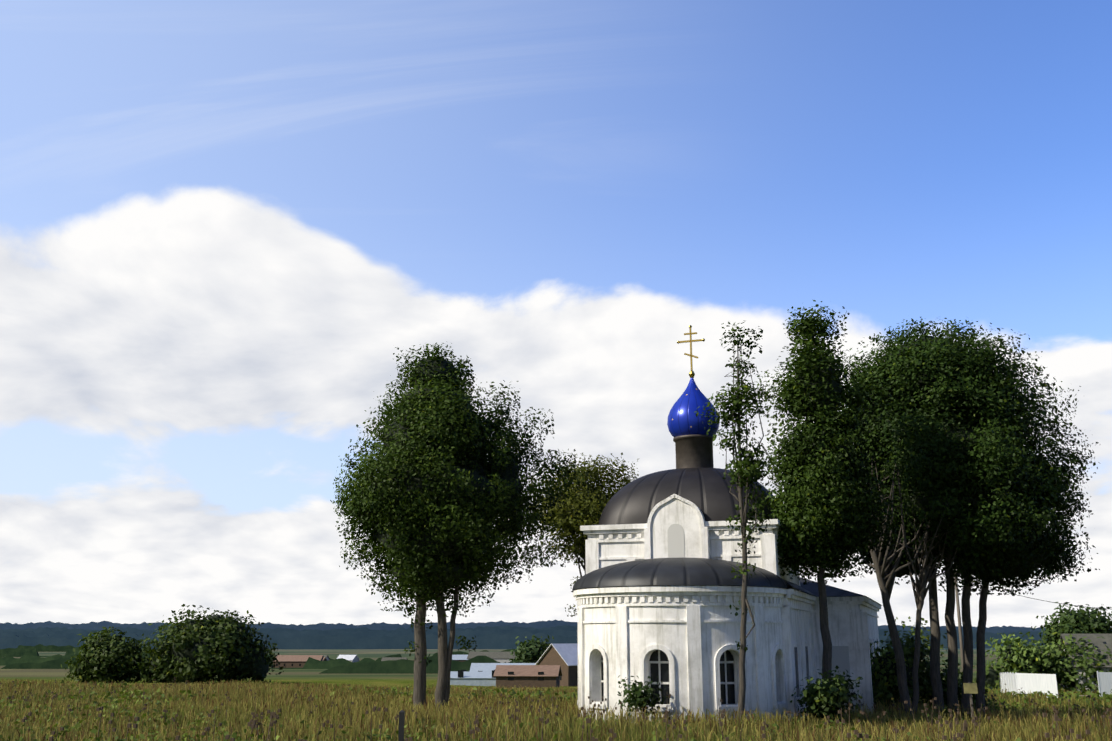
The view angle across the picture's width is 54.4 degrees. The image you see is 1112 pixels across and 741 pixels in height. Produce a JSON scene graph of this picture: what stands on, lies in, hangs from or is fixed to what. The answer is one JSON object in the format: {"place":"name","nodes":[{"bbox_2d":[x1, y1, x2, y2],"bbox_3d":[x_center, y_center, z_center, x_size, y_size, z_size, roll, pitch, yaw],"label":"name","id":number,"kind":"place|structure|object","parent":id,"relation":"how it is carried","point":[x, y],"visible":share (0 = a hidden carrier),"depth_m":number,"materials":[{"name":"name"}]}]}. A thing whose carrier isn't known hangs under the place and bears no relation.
{"place":"outdoors","nodes":[
{"label":"outdoors","id":0,"kind":"place"},
{"bbox_2d":[381,657,407,660],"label":"roof","id":1,"kind":"structure","parent":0,"point":[390,658],"depth_m":543.34,"materials":[{"name":"grey metal"}]},
{"bbox_2d":[452,655,467,659],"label":"roof","id":2,"kind":"structure","parent":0,"point":[459,657],"depth_m":617.52,"materials":[{"name":"white metal"}]},
{"bbox_2d":[458,670,495,677],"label":"poly tunnel windows","id":3,"kind":"structure","parent":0,"point":[460,673],"depth_m":150.84,"materials":[{"name":"black glass"}]},
{"bbox_2d":[467,652,516,658],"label":"barn roof","id":4,"kind":"structure","parent":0,"point":[499,655],"depth_m":598.98,"materials":[{"name":"grey metal"}]},
{"bbox_2d":[469,663,535,671],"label":"roof","id":5,"kind":"structure","parent":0,"point":[483,667],"depth_m":192.62,"materials":[{"name":"grey metal"}]},
{"bbox_2d":[1,623,1026,633],"bbox_3d":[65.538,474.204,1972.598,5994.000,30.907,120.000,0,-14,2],"label":"forest ridge","id":6,"kind":"structure","parent":0,"point":[370,627],"depth_m":1942.74,"materials":[{"name":"green plant"}]},
{"bbox_2d":[508,672,558,679],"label":"roof windows","id":7,"kind":"structure","parent":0,"point":[512,673],"depth_m":142.54,"materials":[{"name":"black glass"}]},
{"bbox_2d":[0,648,1111,739],"bbox_3d":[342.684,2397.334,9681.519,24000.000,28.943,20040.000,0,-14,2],"label":"ground","id":8,"kind":"structure","parent":0,"point":[297,676],"depth_m":315.92,"materials":[{"name":"green plant"}]},
{"bbox_2d":[18,644,75,651],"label":"hedgerow","id":9,"kind":"object","parent":8,"relation":"on","point":[43,648],"visible":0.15,"depth_m":1172.06,"materials":[{"name":"green plant"}]},
{"bbox_2d":[61,627,151,683],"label":"bush","id":10,"kind":"object","parent":8,"relation":"on","point":[129,650],"depth_m":144.85,"materials":[{"name":"green plant"}]},
{"bbox_2d":[0,647,268,656],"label":"hedgerow","id":11,"kind":"object","parent":8,"relation":"on","point":[14,652],"visible":0.04,"depth_m":897.44,"materials":[{"name":"green plant"}]},
{"bbox_2d":[0,654,333,664],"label":"hedgerow","id":12,"kind":"object","parent":8,"relation":"on","point":[27,658],"visible":0.06,"depth_m":598.99,"materials":[{"name":"green plant"}]},
{"bbox_2d":[1,657,393,668],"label":"hedgerow","id":13,"kind":"object","parent":8,"relation":"on","point":[311,663],"visible":0.15,"depth_m":477.63,"materials":[{"name":"green plant"}]},
{"bbox_2d":[128,604,285,683],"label":"bush","id":14,"kind":"object","parent":8,"relation":"on","point":[181,672],"depth_m":143.68,"materials":[{"name":"green plant"}]},
{"bbox_2d":[273,662,305,667],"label":"farm walls","id":15,"kind":"structure","parent":8,"relation":"on","point":[288,664],"depth_m":502.32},
{"bbox_2d":[273,655,323,661],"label":"roof","id":16,"kind":"structure","parent":15,"relation":"on","point":[292,658],"depth_m":504.70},
{"bbox_2d":[349,656,358,662],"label":"farm walls","id":17,"kind":"structure","parent":8,"relation":"on","point":[355,659],"depth_m":581.61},
{"bbox_2d":[337,655,359,659],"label":"roof","id":18,"kind":"structure","parent":17,"relation":"on","point":[349,657],"depth_m":582.48,"materials":[{"name":"white metal"}]},
{"bbox_2d":[398,710,404,740],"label":"marker post","id":19,"kind":"object","parent":8,"relation":"on","point":[401,725],"visible":1,"depth_m":20.38,"materials":[{"name":"black wood"}]},
{"bbox_2d":[319,656,518,673],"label":"hedgerow","id":20,"kind":"object","parent":8,"relation":"on","point":[402,666],"visible":0.1,"depth_m":359.13,"materials":[{"name":"green plant"}]},
{"bbox_2d":[376,649,516,660],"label":"hedgerow","id":21,"kind":"object","parent":8,"relation":"on","point":[453,653],"visible":0.06,"depth_m":747.95,"materials":[{"name":"green plant"}]},
{"bbox_2d":[330,342,588,708],"bbox_3d":[-4.402,7.243,49.793,11.967,17.215,10.026,0,-14,2],"label":"tree","id":22,"kind":"object","parent":8,"relation":"on","point":[490,522],"depth_m":48.14,"materials":[{"name":"green plant"}]},
{"bbox_2d":[450,679,495,685],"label":"polytunnel walls","id":23,"kind":"structure","parent":8,"relation":"on","point":[478,682],"depth_m":150.57,"materials":[{"name":"grey plastic"}]},
{"bbox_2d":[450,671,495,678],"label":"roof","id":24,"kind":"structure","parent":23,"relation":"on","point":[474,675],"depth_m":151.35,"materials":[{"name":"grey metal"}]},
{"bbox_2d":[467,659,511,662],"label":"barn walls","id":25,"kind":"structure","parent":8,"relation":"on","point":[503,660],"depth_m":594.57,"materials":[{"name":"white"}]},
{"bbox_2d":[0,619,1039,629],"bbox_3d":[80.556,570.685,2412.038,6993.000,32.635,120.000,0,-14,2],"label":"forest ridge","id":26,"kind":"structure","parent":8,"relation":"on","point":[501,622],"depth_m":2380.94,"materials":[{"name":"plant"}]},
{"bbox_2d":[0,631,1044,648],"bbox_3d":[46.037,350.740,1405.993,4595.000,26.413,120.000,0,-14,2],"label":"forest ridge edge","id":27,"kind":"object","parent":8,"relation":"on","point":[486,641],"visible":0.19,"depth_m":1371.25,"materials":[{"name":"green plant"}]},
{"bbox_2d":[0,628,1045,639],"bbox_3d":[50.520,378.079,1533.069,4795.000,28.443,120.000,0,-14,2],"label":"forest ridge","id":28,"kind":"object","parent":8,"relation":"on","point":[381,634],"visible":0.02,"depth_m":1500.33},
{"bbox_2d":[0,625,1045,636],"bbox_3d":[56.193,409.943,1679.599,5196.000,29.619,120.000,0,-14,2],"label":"forest ridge","id":29,"kind":"structure","parent":8,"relation":"on","point":[401,630],"depth_m":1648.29,"materials":[{"name":"green plant"}]},
{"bbox_2d":[496,673,559,687],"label":"wall","id":30,"kind":"structure","parent":8,"relation":"on","point":[533,682],"depth_m":142.26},
{"bbox_2d":[493,665,561,676],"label":"roof","id":31,"kind":"structure","parent":30,"relation":"on","point":[529,670],"depth_m":143.44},
{"bbox_2d":[509,635,553,662],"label":"tree","id":32,"kind":"object","parent":8,"relation":"on","point":[536,645],"depth_m":220.64,"materials":[{"name":"green plant"}]},
{"bbox_2d":[0,677,1111,740],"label":"meadow grass","id":33,"kind":"structure","parent":8,"relation":"on","point":[989,730],"depth_m":36.19,"materials":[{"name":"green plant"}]},
{"bbox_2d":[538,646,577,685],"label":"house","id":34,"kind":"structure","parent":8,"relation":"on","point":[551,656],"depth_m":161.56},
{"bbox_2d":[535,643,577,665],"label":"roof","id":35,"kind":"structure","parent":34,"relation":"on","point":[568,653],"depth_m":163.49,"materials":[{"name":"silver metal"}]},
{"bbox_2d":[528,452,638,616],"bbox_3d":[1.853,11.461,58.746,7.406,13.966,6.721,0,-14,2],"label":"tree","id":36,"kind":"object","parent":8,"relation":"on","point":[571,532],"depth_m":58.74,"materials":[{"name":"green plant"}]},
{"bbox_2d":[617,675,666,715],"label":"bush leaves","id":37,"kind":"object","parent":8,"relation":"on","point":[639,697],"visible":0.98,"depth_m":35.09,"materials":[{"name":"green plant"}]},
{"bbox_2d":[573,494,880,724],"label":"church walls","id":38,"kind":"structure","parent":8,"relation":"on","point":[692,632],"depth_m":38.11,"materials":[{"name":"white paint"}]},
{"bbox_2d":[572,557,786,590],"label":"roof","id":39,"kind":"structure","parent":38,"relation":"on","point":[680,571],"depth_m":37.57,"materials":[{"name":"grey metal"}]},
{"bbox_2d":[586,468,780,525],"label":"dome roof","id":40,"kind":"structure","parent":38,"relation":"on","point":[705,491],"depth_m":41.84,"materials":[{"name":"grey metal"}]},
{"bbox_2d":[673,434,713,468],"bbox_3d":[5.772,3.547,45.100,1.722,1.470,1.722,-5,-15,18],"label":"dome drum","id":41,"kind":"object","parent":40,"relation":"on","point":[694,450],"visible":0.83,"depth_m":44.48,"materials":[{"name":"metal"}]},
{"bbox_2d":[667,378,719,436],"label":"onion dome","id":42,"kind":"structure","parent":41,"relation":"on","point":[683,419],"depth_m":44.71,"materials":[{"name":"blue metal"}]},
{"bbox_2d":[677,325,704,377],"bbox_3d":[5.772,-0.810,46.178,1.239,2.362,0.273,-5,-15,18],"label":"cross","id":43,"kind":"object","parent":42,"relation":"on","point":[691,374],"visible":0.96,"depth_m":46.17,"materials":[{"name":"gold metal"}]},
{"bbox_2d":[600,524,850,703],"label":"windows","id":44,"kind":"structure","parent":38,"relation":"in","point":[840,654],"depth_m":40.61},
{"bbox_2d":[601,643,878,703],"bbox_3d":[7.527,13.106,47.992,11.934,1.942,24.591,-5,-15,18],"label":"church glass","id":45,"kind":"object","parent":44,"relation":"in","point":[654,669],"visible":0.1,"depth_m":36.76,"materials":[{"name":"glass"}]},
{"bbox_2d":[571,577,882,605],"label":"roof","id":46,"kind":"structure","parent":38,"relation":"on","point":[810,588],"depth_m":46.86,"materials":[{"name":"grey metal"}]},
{"bbox_2d":[694,322,774,720],"bbox_3d":[6.207,5.164,36.897,2.784,14.073,2.221,0,-14,2],"label":"thin tree","id":47,"kind":"object","parent":8,"relation":"on","point":[753,473],"depth_m":37.30,"materials":[{"name":"green plant"}]},
{"bbox_2d":[790,665,862,721],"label":"bush leaves","id":48,"kind":"object","parent":8,"relation":"on","point":[828,699],"visible":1,"depth_m":37.40,"materials":[{"name":"green plant"}]},
{"bbox_2d":[756,300,898,724],"bbox_3d":[10.216,5.372,41.434,5.270,16.300,4.428,0,-14,2],"label":"slim tree","id":49,"kind":"object","parent":8,"relation":"on","point":[842,495],"depth_m":40.91,"materials":[{"name":"green plant"}]},
{"bbox_2d":[870,616,1001,708],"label":"undergrowth","id":50,"kind":"object","parent":8,"relation":"on","point":[880,691],"depth_m":49.55,"materials":[{"name":"green plant"}]},
{"bbox_2d":[840,317,1100,720],"bbox_3d":[17.554,6.185,46.854,11.532,17.599,11.366,0,-14,2],"label":"tree clump","id":51,"kind":"object","parent":8,"relation":"on","point":[1018,475],"depth_m":45.04,"materials":[{"name":"green plant"}]},
{"bbox_2d":[968,682,973,717],"bbox_3d":[15.557,12.608,40.448,0.070,1.816,0.070,0,-14,2],"label":"sign post","id":52,"kind":"object","parent":8,"relation":"on","point":[971,702],"visible":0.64,"depth_m":40.46,"materials":[{"name":"grey wood"}]},
{"bbox_2d":[963,683,977,693],"bbox_3d":[15.556,11.927,40.568,0.500,0.375,0.024,0,-14,2],"label":"sign board","id":53,"kind":"object","parent":52,"relation":"attached to","point":[970,688],"visible":1,"depth_m":40.55,"materials":[{"name":"yellow wood"}]},
{"bbox_2d":[954,574,1061,683],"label":"utility poles","id":54,"kind":"object","parent":8,"relation":"on","point":[959,626],"visible":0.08,"depth_m":63.22,"materials":[{"name":"grey wood"}]},
{"bbox_2d":[972,583,1106,608],"bbox_3d":[29.128,12.833,61.557,10.453,1.765,0.030,-6,-15,24],"label":"power line","id":55,"kind":"object","parent":54,"relation":"hanging from","point":[1054,602],"visible":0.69,"depth_m":61.63,"materials":[{"name":"black metal"}]},
{"bbox_2d":[973,632,1111,694],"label":"garden shrubs","id":56,"kind":"object","parent":8,"relation":"on","point":[1049,660],"depth_m":105.05,"materials":[{"name":"green plant"}]},
{"bbox_2d":[999,671,1111,697],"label":"white fence","id":57,"kind":"object","parent":8,"relation":"on","point":[1029,682],"visible":0.65,"depth_m":87.87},
{"bbox_2d":[1031,602,1111,651],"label":"garden tree","id":58,"kind":"object","parent":8,"relation":"on","point":[1072,621],"depth_m":127.51,"materials":[{"name":"green plant"}]},
{"bbox_2d":[1063,649,1111,694],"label":"house walls","id":59,"kind":"structure","parent":8,"relation":"on","point":[1084,680],"depth_m":103.68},
{"bbox_2d":[1059,634,1111,667],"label":"house roof","id":60,"kind":"structure","parent":59,"relation":"on","point":[1106,640],"depth_m":105.98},
{"bbox_2d":[0,621,1111,631],"bbox_3d":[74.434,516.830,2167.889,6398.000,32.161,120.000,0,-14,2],"label":"forest ridge","id":61,"kind":"structure","parent":0,"point":[344,626],"depth_m":2138.39,"materials":[{"name":"plant"}]},
{"bbox_2d":[0,0,1111,627],"label":"sky","id":62,"kind":"structure","parent":0,"point":[224,224],"materials":[{"name":"blue"}]}
]}

